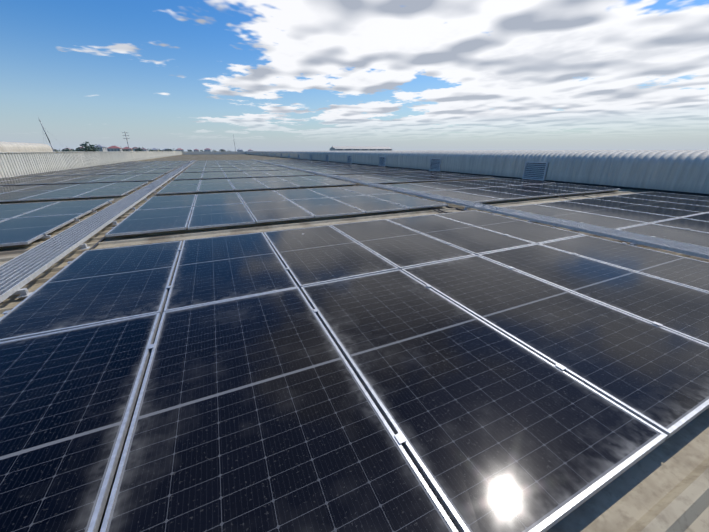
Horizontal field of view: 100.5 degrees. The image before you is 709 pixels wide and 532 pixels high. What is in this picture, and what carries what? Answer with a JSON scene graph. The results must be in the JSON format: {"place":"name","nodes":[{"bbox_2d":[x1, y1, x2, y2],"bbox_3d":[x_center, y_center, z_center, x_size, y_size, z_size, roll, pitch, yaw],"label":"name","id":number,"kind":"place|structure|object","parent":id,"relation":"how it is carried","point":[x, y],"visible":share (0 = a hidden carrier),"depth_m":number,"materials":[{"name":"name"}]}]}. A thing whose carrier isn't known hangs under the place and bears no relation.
{"place":"outdoors","nodes":[
{"label":"outdoors","id":0,"kind":"place"},
{"bbox_2d":[0,141,52,151],"bbox_3d":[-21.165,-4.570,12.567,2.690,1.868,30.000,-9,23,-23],"label":"roof","id":1,"kind":"structure","parent":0,"point":[19,147],"depth_m":21.88,"materials":[{"name":"white metal"}]},
{"bbox_2d":[38,117,54,151],"bbox_3d":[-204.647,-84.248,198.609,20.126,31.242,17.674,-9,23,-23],"label":"leaning pole","id":2,"kind":"object","parent":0,"point":[46,135],"visible":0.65,"depth_m":199.30,"materials":[{"name":"metal"}]},
{"bbox_2d":[78,142,100,151],"bbox_3d":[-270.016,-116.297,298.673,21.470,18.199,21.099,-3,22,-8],"label":"tree","id":3,"kind":"object","parent":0,"point":[90,148],"visible":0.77,"depth_m":296.96,"materials":[{"name":"green plant"}]},
{"bbox_2d":[94,145,106,151],"bbox_3d":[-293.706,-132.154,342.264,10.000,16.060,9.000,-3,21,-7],"label":"house","id":4,"kind":"structure","parent":0,"point":[102,148],"depth_m":338.28,"materials":[{"name":"paint"}]},
{"bbox_2d":[107,146,121,150],"bbox_3d":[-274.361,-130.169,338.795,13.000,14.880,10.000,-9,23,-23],"label":"house","id":5,"kind":"structure","parent":0,"point":[113,148],"depth_m":334.33,"materials":[{"name":"paint"}]},
{"bbox_2d":[122,147,132,150],"bbox_3d":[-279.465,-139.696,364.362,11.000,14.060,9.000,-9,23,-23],"label":"house","id":6,"kind":"structure","parent":0,"point":[126,149],"depth_m":359.98,"materials":[{"name":"paint"}]},
{"bbox_2d":[182,151,244,154],"bbox_3d":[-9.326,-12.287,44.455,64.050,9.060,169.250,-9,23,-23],"label":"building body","id":7,"kind":"structure","parent":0,"point":[209,152],"depth_m":110.35,"materials":[{"name":"grey metal"}]},
{"bbox_2d":[0,154,708,531],"bbox_3d":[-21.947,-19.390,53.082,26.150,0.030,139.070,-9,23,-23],"label":"roof sheet","id":8,"kind":"object","parent":7,"relation":"on","point":[664,486],"visible":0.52,"depth_m":1.35,"materials":[{"name":"metal"}]},
{"bbox_2d":[0,151,182,177],"bbox_3d":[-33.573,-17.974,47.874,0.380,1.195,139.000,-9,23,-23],"label":"wall","id":9,"kind":"structure","parent":8,"relation":"on","point":[13,164],"depth_m":19.80,"materials":[{"name":"white metal"}]},
{"bbox_2d":[0,160,195,302],"bbox_3d":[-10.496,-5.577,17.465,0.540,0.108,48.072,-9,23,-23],"label":"walkway","id":10,"kind":"structure","parent":8,"relation":"on","point":[17,273],"depth_m":3.72,"materials":[{"name":"grey metal"}]},
{"bbox_2d":[54,169,591,249],"bbox_3d":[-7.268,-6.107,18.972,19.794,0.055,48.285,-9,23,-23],"label":"dc cables","id":11,"kind":"object","parent":8,"relation":"on","point":[97,243],"visible":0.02,"depth_m":6.52,"materials":[{"name":"black rubber"}]},
{"bbox_2d":[0,160,688,451],"bbox_3d":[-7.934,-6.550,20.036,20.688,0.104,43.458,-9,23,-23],"label":"clamps","id":12,"kind":"object","parent":8,"relation":"on","point":[400,438],"visible":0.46,"depth_m":4.34,"materials":[{"name":"metal"}]},
{"bbox_2d":[0,159,708,531],"bbox_3d":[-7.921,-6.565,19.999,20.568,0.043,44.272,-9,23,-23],"label":"solar panels","id":13,"kind":"object","parent":12,"relation":"on","point":[258,409],"visible":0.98,"depth_m":1.75,"materials":[{"name":"black glass"}]},
{"bbox_2d":[253,160,708,258],"bbox_3d":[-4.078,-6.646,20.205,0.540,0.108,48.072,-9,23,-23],"label":"walkway","id":14,"kind":"structure","parent":8,"relation":"on","point":[634,239],"depth_m":4.85,"materials":[{"name":"grey metal"}]},
{"bbox_2d":[245,150,708,196],"bbox_3d":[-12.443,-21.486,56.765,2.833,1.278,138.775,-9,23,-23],"label":"parapet wall","id":15,"kind":"structure","parent":7,"relation":"on","point":[684,172],"depth_m":11.74,"materials":[{"name":"grey"}]},
{"bbox_2d":[0,0,708,151],"label":"sky","id":16,"kind":"structure","parent":0,"point":[270,75],"materials":[{"name":"blue"}]},
{"bbox_2d":[330,146,391,150],"bbox_3d":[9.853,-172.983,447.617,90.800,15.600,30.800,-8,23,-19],"label":"shed","id":17,"kind":"structure","parent":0,"point":[350,148],"depth_m":435.19,"materials":[{"name":"white metal"}]}
]}

